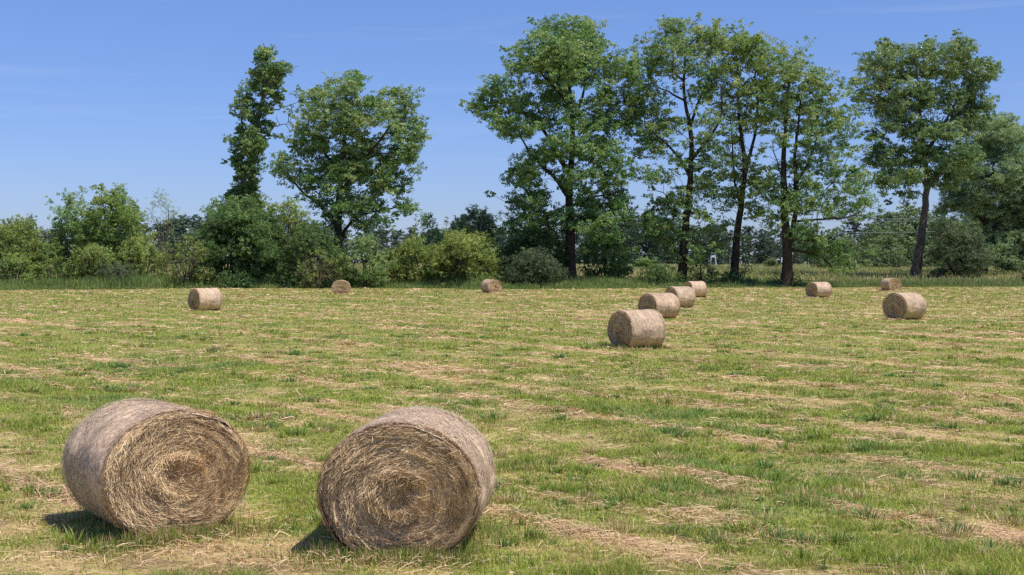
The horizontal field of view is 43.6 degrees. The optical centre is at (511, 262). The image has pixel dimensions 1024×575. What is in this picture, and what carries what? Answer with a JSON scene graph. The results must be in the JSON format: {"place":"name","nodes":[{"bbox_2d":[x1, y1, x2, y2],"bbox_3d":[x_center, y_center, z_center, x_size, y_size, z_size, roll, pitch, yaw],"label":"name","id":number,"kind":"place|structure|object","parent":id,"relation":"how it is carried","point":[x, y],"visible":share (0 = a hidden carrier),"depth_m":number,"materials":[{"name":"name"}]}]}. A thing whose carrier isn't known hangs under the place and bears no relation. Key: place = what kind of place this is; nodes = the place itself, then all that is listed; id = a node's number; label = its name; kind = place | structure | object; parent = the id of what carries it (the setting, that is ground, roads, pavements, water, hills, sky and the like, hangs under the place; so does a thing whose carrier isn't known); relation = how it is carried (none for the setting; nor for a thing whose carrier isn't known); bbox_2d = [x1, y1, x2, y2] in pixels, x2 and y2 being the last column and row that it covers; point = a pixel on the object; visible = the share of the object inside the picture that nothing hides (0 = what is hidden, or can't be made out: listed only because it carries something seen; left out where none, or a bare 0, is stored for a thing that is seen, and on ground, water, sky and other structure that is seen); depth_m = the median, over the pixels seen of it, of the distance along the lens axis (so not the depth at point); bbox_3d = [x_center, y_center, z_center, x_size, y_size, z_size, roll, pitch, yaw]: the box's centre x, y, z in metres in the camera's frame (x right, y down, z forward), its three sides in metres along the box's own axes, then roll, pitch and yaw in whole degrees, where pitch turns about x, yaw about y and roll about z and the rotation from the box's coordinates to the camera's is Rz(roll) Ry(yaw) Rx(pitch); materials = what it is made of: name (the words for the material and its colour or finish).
{"place":"outdoors","nodes":[
{"label":"outdoors","id":0,"kind":"place"},
{"bbox_2d":[0,263,1023,574],"bbox_3d":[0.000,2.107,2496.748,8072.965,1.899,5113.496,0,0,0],"label":"ground","id":1,"kind":"structure","parent":0,"point":[68,563],"depth_m":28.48,"materials":[{"name":"plant"}]},
{"bbox_2d":[0,246,46,285],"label":"bush","id":2,"kind":"object","parent":1,"relation":"on","point":[14,260],"visible":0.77,"depth_m":145.82,"materials":[{"name":"green plant"}]},
{"bbox_2d":[0,213,64,280],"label":"hawthorn bush","id":3,"kind":"object","parent":1,"relation":"on","point":[13,242],"visible":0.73,"depth_m":149.97,"materials":[{"name":"green plant"}]},
{"bbox_2d":[44,185,93,278],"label":"poplar sapling","id":4,"kind":"object","parent":1,"relation":"on","point":[66,216],"visible":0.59,"depth_m":162.23,"materials":[{"name":"green plant"}]},
{"bbox_2d":[53,242,119,279],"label":"scrub bush","id":5,"kind":"object","parent":1,"relation":"on","point":[89,250],"visible":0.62,"depth_m":149.13,"materials":[{"name":"green plant"}]},
{"bbox_2d":[67,182,147,275],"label":"young tree","id":6,"kind":"object","parent":1,"relation":"on","point":[122,215],"visible":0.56,"depth_m":158.00,"materials":[{"name":"green plant"}]},
{"bbox_2d":[88,258,143,285],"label":"silver shrub","id":7,"kind":"object","parent":1,"relation":"on","point":[119,273],"visible":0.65,"depth_m":146.58,"materials":[{"name":"green plant"}]},
{"bbox_2d":[112,231,168,278],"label":"sallow bush","id":8,"kind":"object","parent":1,"relation":"on","point":[152,254],"visible":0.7,"depth_m":150.40,"materials":[{"name":"green plant"}]},
{"bbox_2d":[57,395,253,536],"bbox_3d":[-4.043,2.286,14.510,1.754,1.479,1.908,0,0,-35],"label":"hay bale","id":9,"kind":"object","parent":1,"relation":"on","point":[140,464],"visible":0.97,"depth_m":13.92,"materials":[{"name":"plant"}]},
{"bbox_2d":[148,223,178,263],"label":"woodland tree","id":10,"kind":"object","parent":1,"relation":"on","point":[161,229],"visible":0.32,"depth_m":443.58,"materials":[{"name":"green plant"}]},
{"bbox_2d":[143,188,184,273],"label":"birch","id":11,"kind":"object","parent":1,"relation":"on","point":[157,229],"visible":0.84,"depth_m":171.94,"materials":[{"name":"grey plant"}]},
{"bbox_2d":[162,220,186,264],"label":"woodland tree","id":12,"kind":"object","parent":1,"relation":"on","point":[169,234],"visible":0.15,"depth_m":490.72,"materials":[{"name":"green plant"}]},
{"bbox_2d":[168,231,188,264],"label":"woodland tree","id":13,"kind":"object","parent":1,"relation":"on","point":[176,239],"visible":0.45,"depth_m":455.16,"materials":[{"name":"green plant"}]},
{"bbox_2d":[169,218,189,263],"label":"woodland tree","id":14,"kind":"object","parent":1,"relation":"on","point":[174,222],"visible":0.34,"depth_m":473.76,"materials":[{"name":"green plant"}]},
{"bbox_2d":[157,234,219,287],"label":"dry shrub","id":15,"kind":"object","parent":1,"relation":"on","point":[195,270],"visible":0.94,"depth_m":148.06,"materials":[{"name":"green plant"}]},
{"bbox_2d":[179,214,202,258],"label":"woodland tree","id":16,"kind":"object","parent":1,"relation":"on","point":[193,217],"visible":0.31,"depth_m":541.88,"materials":[{"name":"green plant"}]},
{"bbox_2d":[186,220,205,261],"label":"woodland tree","id":17,"kind":"object","parent":1,"relation":"on","point":[197,225],"visible":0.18,"depth_m":458.91,"materials":[{"name":"green plant"}]},
{"bbox_2d":[187,288,222,310],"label":"hay bale","id":18,"kind":"object","parent":1,"relation":"on","point":[201,299],"visible":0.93,"depth_m":79.75,"materials":[{"name":"plant"}]},
{"bbox_2d":[200,195,237,274],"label":"maple bush","id":19,"kind":"object","parent":1,"relation":"on","point":[210,209],"visible":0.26,"depth_m":156.51,"materials":[{"name":"green plant"}]},
{"bbox_2d":[185,193,288,287],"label":"bush","id":20,"kind":"object","parent":1,"relation":"on","point":[231,220],"visible":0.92,"depth_m":150.54,"materials":[{"name":"green plant"}]},
{"bbox_2d":[220,43,297,270],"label":"slender tree","id":21,"kind":"object","parent":1,"relation":"on","point":[268,79],"visible":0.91,"depth_m":157.51,"materials":[{"name":"green plant"}]},
{"bbox_2d":[248,192,290,276],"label":"ash sapling","id":22,"kind":"object","parent":1,"relation":"on","point":[268,207],"visible":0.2,"depth_m":162.50,"materials":[{"name":"green plant"}]},
{"bbox_2d":[272,195,311,275],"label":"aspen sapling","id":23,"kind":"object","parent":1,"relation":"on","point":[290,206],"visible":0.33,"depth_m":165.93,"materials":[{"name":"green plant"}]},
{"bbox_2d":[263,218,351,287],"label":"thorn bush","id":24,"kind":"object","parent":1,"relation":"on","point":[320,237],"visible":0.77,"depth_m":149.49,"materials":[{"name":"green plant"}]},
{"bbox_2d":[293,246,344,288],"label":"thorn thicket","id":25,"kind":"object","parent":1,"relation":"on","point":[320,277],"visible":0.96,"depth_m":146.76,"materials":[{"name":"green plant"}]},
{"bbox_2d":[326,223,353,262],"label":"woodland tree","id":26,"kind":"object","parent":1,"relation":"on","point":[346,233],"visible":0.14,"depth_m":481.17,"materials":[{"name":"green plant"}]},
{"bbox_2d":[331,280,350,293],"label":"hay bale","id":27,"kind":"object","parent":1,"relation":"on","point":[341,286],"visible":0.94,"depth_m":119.19,"materials":[{"name":"plant"}]},
{"bbox_2d":[10,342,672,571],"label":"dry grass","id":28,"kind":"structure","parent":1,"relation":"on","point":[235,525],"depth_m":13.35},
{"bbox_2d":[254,69,433,277],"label":"round tree","id":29,"kind":"object","parent":1,"relation":"on","point":[350,164],"visible":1,"depth_m":153.86,"materials":[{"name":"green plant"}]},
{"bbox_2d":[338,232,397,287],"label":"elder bush","id":30,"kind":"object","parent":1,"relation":"on","point":[372,272],"visible":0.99,"depth_m":149.55,"materials":[{"name":"green plant"}]},
{"bbox_2d":[367,237,386,261],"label":"woodland tree","id":31,"kind":"object","parent":1,"relation":"on","point":[382,248],"visible":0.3,"depth_m":454.10,"materials":[{"name":"green plant"}]},
{"bbox_2d":[371,227,390,264],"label":"woodland tree","id":32,"kind":"object","parent":1,"relation":"on","point":[384,238],"visible":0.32,"depth_m":490.15,"materials":[{"name":"green plant"}]},
{"bbox_2d":[385,229,410,248],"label":"woodland tree","id":33,"kind":"object","parent":1,"relation":"on","point":[396,234],"visible":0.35,"depth_m":488.28,"materials":[{"name":"green plant"}]},
{"bbox_2d":[313,404,495,554],"bbox_3d":[-1.094,2.295,13.591,1.798,1.477,1.929,0,0,5],"label":"hay bale","id":34,"kind":"object","parent":1,"relation":"on","point":[401,476],"visible":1,"depth_m":12.88,"materials":[{"name":"plant"}]},
{"bbox_2d":[379,234,440,283],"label":"privet bush","id":35,"kind":"object","parent":1,"relation":"on","point":[417,250],"visible":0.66,"depth_m":154.22,"materials":[{"name":"green plant"}]},
{"bbox_2d":[411,207,444,277],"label":"poplar shoot","id":36,"kind":"object","parent":1,"relation":"on","point":[428,236],"visible":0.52,"depth_m":161.48,"materials":[{"name":"green plant"}]},
{"bbox_2d":[423,225,504,285],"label":"wide bush","id":37,"kind":"object","parent":1,"relation":"on","point":[442,264],"visible":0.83,"depth_m":150.30,"materials":[{"name":"green plant"}]},
{"bbox_2d":[432,203,508,276],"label":"dark tree","id":38,"kind":"object","parent":1,"relation":"on","point":[481,220],"visible":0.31,"depth_m":168.34,"materials":[{"name":"green plant"}]},
{"bbox_2d":[480,279,501,292],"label":"hay bale","id":39,"kind":"object","parent":1,"relation":"on","point":[490,285],"visible":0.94,"depth_m":123.98,"materials":[{"name":"plant"}]},
{"bbox_2d":[0,267,1023,289],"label":"tall grass","id":40,"kind":"structure","parent":1,"relation":"on","point":[148,282],"depth_m":148.86,"materials":[{"name":"green plant"}]},
{"bbox_2d":[690,19,793,278],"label":"slim tree","id":41,"kind":"object","parent":40,"relation":"on","point":[747,47],"visible":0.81,"depth_m":159.46,"materials":[{"name":"green plant"}]},
{"bbox_2d":[843,28,1004,277],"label":"leaning tree","id":42,"kind":"object","parent":40,"relation":"on","point":[901,103],"visible":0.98,"depth_m":188.82,"materials":[{"name":"green plant"}]},
{"bbox_2d":[924,219,998,278],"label":"grey willow bush","id":43,"kind":"object","parent":40,"relation":"on","point":[974,259],"visible":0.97,"depth_m":183.79,"materials":[{"name":"green plant"}]},
{"bbox_2d":[918,110,1023,272],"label":"willow","id":44,"kind":"object","parent":40,"relation":"on","point":[1003,189],"visible":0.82,"depth_m":208.83,"materials":[{"name":"green plant"}]},
{"bbox_2d":[0,263,1023,282],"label":"meadow grass","id":45,"kind":"structure","parent":1,"relation":"on","point":[759,270],"depth_m":201.59,"materials":[{"name":"green plant"}]},
{"bbox_2d":[0,287,1023,574],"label":"straw litter","id":46,"kind":"object","parent":1,"relation":"on","point":[630,467],"visible":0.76,"depth_m":27.89,"materials":[{"name":"plant"}]},
{"bbox_2d":[494,245,570,285],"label":"silver bush","id":47,"kind":"object","parent":1,"relation":"on","point":[519,270],"visible":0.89,"depth_m":148.51,"materials":[{"name":"green plant"}]},
{"bbox_2d":[497,223,576,277],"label":"shade bush","id":48,"kind":"object","parent":1,"relation":"on","point":[550,240],"visible":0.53,"depth_m":157.69,"materials":[{"name":"green plant"}]},
{"bbox_2d":[459,13,661,279],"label":"tall tree","id":49,"kind":"object","parent":1,"relation":"on","point":[562,41],"visible":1,"depth_m":154.78,"materials":[{"name":"green plant"}]},
{"bbox_2d":[557,218,589,263],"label":"woodland tree","id":50,"kind":"object","parent":1,"relation":"on","point":[576,234],"visible":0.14,"depth_m":493.34,"materials":[{"name":"green plant"}]},
{"bbox_2d":[575,225,635,280],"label":"climber bush","id":51,"kind":"object","parent":1,"relation":"on","point":[611,268],"visible":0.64,"depth_m":160.00,"materials":[{"name":"green plant"}]},
{"bbox_2d":[623,229,640,264],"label":"woodland tree","id":52,"kind":"object","parent":1,"relation":"on","point":[630,241],"visible":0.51,"depth_m":447.91,"materials":[{"name":"green plant"}]},
{"bbox_2d":[606,309,666,348],"bbox_3d":[4.410,2.348,45.100,1.829,1.414,1.689,0,0,-28],"label":"hay bale","id":53,"kind":"object","parent":1,"relation":"on","point":[634,328],"visible":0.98,"depth_m":44.55,"materials":[{"name":"plant"}]},
{"bbox_2d":[623,216,655,263],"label":"woodland tree","id":54,"kind":"object","parent":1,"relation":"on","point":[639,236],"visible":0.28,"depth_m":483.12,"materials":[{"name":"green plant"}]},
{"bbox_2d":[631,257,657,267],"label":"meadow shrub","id":55,"kind":"object","parent":1,"relation":"on","point":[640,262],"visible":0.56,"depth_m":319.01,"materials":[{"name":"green plant"}]},
{"bbox_2d":[634,217,671,263],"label":"woodland tree","id":56,"kind":"object","parent":1,"relation":"on","point":[649,254],"visible":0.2,"depth_m":481.12,"materials":[{"name":"green plant"}]},
{"bbox_2d":[650,231,665,263],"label":"woodland tree","id":57,"kind":"object","parent":1,"relation":"on","point":[658,255],"visible":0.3,"depth_m":454.57,"materials":[{"name":"green plant"}]},
{"bbox_2d":[637,293,680,317],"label":"hay bale","id":58,"kind":"object","parent":1,"relation":"on","point":[666,305],"visible":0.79,"depth_m":67.89,"materials":[{"name":"plant"}]},
{"bbox_2d":[634,260,684,285],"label":"bush","id":59,"kind":"object","parent":1,"relation":"on","point":[658,273],"visible":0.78,"depth_m":152.53,"materials":[{"name":"green plant"}]},
{"bbox_2d":[659,233,676,263],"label":"woodland tree","id":60,"kind":"object","parent":1,"relation":"on","point":[667,259],"visible":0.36,"depth_m":440.81,"materials":[{"name":"green plant"}]},
{"bbox_2d":[603,11,753,282],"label":"forked tree","id":61,"kind":"object","parent":1,"relation":"on","point":[648,137],"visible":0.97,"depth_m":157.09,"materials":[{"name":"green plant"}]},
{"bbox_2d":[665,286,696,307],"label":"hay bale","id":62,"kind":"object","parent":1,"relation":"on","point":[685,295],"visible":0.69,"depth_m":84.67,"materials":[{"name":"plant"}]},
{"bbox_2d":[684,281,706,296],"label":"hay bale","id":63,"kind":"object","parent":1,"relation":"on","point":[699,288],"visible":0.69,"depth_m":110.47,"materials":[{"name":"plant"}]},
{"bbox_2d":[689,232,712,263],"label":"woodland tree","id":64,"kind":"object","parent":1,"relation":"on","point":[701,238],"visible":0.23,"depth_m":457.29,"materials":[{"name":"green plant"}]},
{"bbox_2d":[684,254,720,284],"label":"nettle scrub","id":65,"kind":"object","parent":1,"relation":"on","point":[711,274],"visible":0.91,"depth_m":155.77,"materials":[{"name":"green plant"}]},
{"bbox_2d":[700,225,733,264],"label":"woodland tree","id":66,"kind":"object","parent":1,"relation":"on","point":[718,254],"visible":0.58,"depth_m":429.76,"materials":[{"name":"green plant"}]},
{"bbox_2d":[719,231,733,263],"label":"woodland tree","id":67,"kind":"object","parent":1,"relation":"on","point":[730,252],"visible":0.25,"depth_m":489.96,"materials":[{"name":"green plant"}]},
{"bbox_2d":[717,264,757,283],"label":"bramble","id":68,"kind":"object","parent":1,"relation":"on","point":[733,275],"visible":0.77,"depth_m":156.62,"materials":[{"name":"green plant"}]},
{"bbox_2d":[728,233,757,264],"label":"woodland tree","id":69,"kind":"object","parent":1,"relation":"on","point":[748,247],"visible":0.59,"depth_m":450.66,"materials":[{"name":"green plant"}]},
{"bbox_2d":[739,226,758,264],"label":"woodland tree","id":70,"kind":"object","parent":1,"relation":"on","point":[748,229],"visible":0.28,"depth_m":539.98,"materials":[{"name":"green plant"}]},
{"bbox_2d":[743,229,776,264],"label":"woodland tree","id":71,"kind":"object","parent":1,"relation":"on","point":[761,234],"visible":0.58,"depth_m":472.03,"materials":[{"name":"green plant"}]},
{"bbox_2d":[751,237,771,264],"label":"woodland tree","id":72,"kind":"object","parent":1,"relation":"on","point":[762,240],"visible":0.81,"depth_m":461.93,"materials":[{"name":"green plant"}]},
{"bbox_2d":[760,238,780,263],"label":"woodland tree","id":73,"kind":"object","parent":1,"relation":"on","point":[770,242],"visible":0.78,"depth_m":457.27,"materials":[{"name":"green plant"}]},
{"bbox_2d":[762,257,780,267],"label":"round shrub","id":74,"kind":"object","parent":1,"relation":"on","point":[771,261],"visible":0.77,"depth_m":329.50,"materials":[{"name":"green plant"}]},
{"bbox_2d":[766,228,782,263],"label":"woodland tree","id":75,"kind":"object","parent":1,"relation":"on","point":[779,242],"visible":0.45,"depth_m":488.21,"materials":[{"name":"green plant"}]},
{"bbox_2d":[766,272,808,285],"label":"weed scrub","id":76,"kind":"object","parent":1,"relation":"on","point":[777,281],"visible":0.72,"depth_m":154.93,"materials":[{"name":"green plant"}]},
{"bbox_2d":[781,242,806,263],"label":"woodland tree","id":77,"kind":"object","parent":1,"relation":"on","point":[798,261],"visible":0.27,"depth_m":458.92,"materials":[{"name":"green plant"}]},
{"bbox_2d":[738,35,887,286],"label":"twin stemmed tree","id":78,"kind":"object","parent":1,"relation":"on","point":[791,74],"visible":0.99,"depth_m":153.15,"materials":[{"name":"green plant"}]},
{"bbox_2d":[805,282,832,297],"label":"hay bale","id":79,"kind":"object","parent":1,"relation":"on","point":[819,289],"visible":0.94,"depth_m":108.70,"materials":[{"name":"plant"}]},
{"bbox_2d":[826,225,845,252],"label":"woodland tree","id":80,"kind":"object","parent":1,"relation":"on","point":[841,231],"visible":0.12,"depth_m":491.11,"materials":[{"name":"green plant"}]},
{"bbox_2d":[844,217,862,258],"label":"woodland tree","id":81,"kind":"object","parent":1,"relation":"on","point":[853,230],"visible":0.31,"depth_m":516.59,"materials":[{"name":"green plant"}]},
{"bbox_2d":[854,247,873,267],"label":"copse shrub","id":82,"kind":"object","parent":1,"relation":"on","point":[862,254],"visible":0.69,"depth_m":301.67,"materials":[{"name":"green plant"}]},
{"bbox_2d":[856,235,871,264],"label":"copse tree","id":83,"kind":"object","parent":1,"relation":"on","point":[862,244],"visible":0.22,"depth_m":392.63,"materials":[{"name":"green plant"}]},
{"bbox_2d":[859,222,882,264],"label":"copse tree","id":84,"kind":"object","parent":1,"relation":"on","point":[872,226],"visible":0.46,"depth_m":379.26,"materials":[{"name":"green plant"}]},
{"bbox_2d":[866,244,880,267],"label":"copse shrub","id":85,"kind":"object","parent":1,"relation":"on","point":[872,258],"visible":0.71,"depth_m":309.04,"materials":[{"name":"green plant"}]},
{"bbox_2d":[863,209,895,225],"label":"woodland tree","id":86,"kind":"object","parent":1,"relation":"on","point":[886,215],"visible":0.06,"depth_m":541.31,"materials":[{"name":"green plant"}]},
{"bbox_2d":[873,245,892,267],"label":"copse shrub","id":87,"kind":"object","parent":1,"relation":"on","point":[884,256],"visible":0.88,"depth_m":310.60,"materials":[{"name":"green plant"}]},
{"bbox_2d":[866,230,906,266],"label":"copse tree","id":88,"kind":"object","parent":1,"relation":"on","point":[879,237],"visible":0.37,"depth_m":341.56,"materials":[{"name":"green plant"}]},
{"bbox_2d":[874,230,907,266],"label":"copse tree","id":89,"kind":"object","parent":1,"relation":"on","point":[886,240],"visible":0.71,"depth_m":336.57,"materials":[{"name":"green plant"}]},
{"bbox_2d":[880,278,901,290],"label":"hay bale","id":90,"kind":"object","parent":1,"relation":"on","point":[890,284],"visible":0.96,"depth_m":134.52,"materials":[{"name":"plant"}]},
{"bbox_2d":[872,218,915,265],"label":"copse tree","id":91,"kind":"object","parent":1,"relation":"on","point":[902,236],"visible":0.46,"depth_m":350.28,"materials":[{"name":"green plant"}]},
{"bbox_2d":[815,214,976,267],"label":"power line","id":92,"kind":"object","parent":1,"relation":"on","point":[817,233],"visible":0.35,"depth_m":301.93,"materials":[{"name":"grey metal"}]},
{"bbox_2d":[883,222,910,264],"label":"copse tree","id":93,"kind":"object","parent":1,"relation":"on","point":[896,225],"visible":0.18,"depth_m":384.13,"materials":[{"name":"green plant"}]},
{"bbox_2d":[888,248,906,267],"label":"copse shrub","id":94,"kind":"object","parent":1,"relation":"on","point":[898,259],"visible":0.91,"depth_m":313.48,"materials":[{"name":"green plant"}]},
{"bbox_2d":[888,205,919,264],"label":"copse tree","id":95,"kind":"object","parent":1,"relation":"on","point":[906,210],"visible":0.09,"depth_m":401.60,"materials":[{"name":"green plant"}]},
{"bbox_2d":[882,292,926,319],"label":"hay bale","id":96,"kind":"object","parent":1,"relation":"on","point":[906,305],"visible":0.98,"depth_m":66.74,"materials":[{"name":"plant"}]},
{"bbox_2d":[891,205,935,262],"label":"copse tree","id":97,"kind":"object","parent":1,"relation":"on","point":[913,212],"visible":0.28,"depth_m":383.68,"materials":[{"name":"green plant"}]},
{"bbox_2d":[905,216,927,263],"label":"copse tree","id":98,"kind":"object","parent":1,"relation":"on","point":[912,246],"visible":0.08,"depth_m":394.43,"materials":[{"name":"green plant"}]},
{"bbox_2d":[903,214,937,264],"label":"copse tree","id":99,"kind":"object","parent":1,"relation":"on","point":[916,231],"visible":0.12,"depth_m":354.20,"materials":[{"name":"green plant"}]},
{"bbox_2d":[914,210,967,264],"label":"copse tree","id":100,"kind":"object","parent":1,"relation":"on","point":[928,238],"visible":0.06,"depth_m":334.22,"materials":[{"name":"green plant"}]},
{"bbox_2d":[0,0,1023,262],"label":"sky","id":101,"kind":"structure","parent":0,"point":[137,94],"materials":[{"name":"blue"}]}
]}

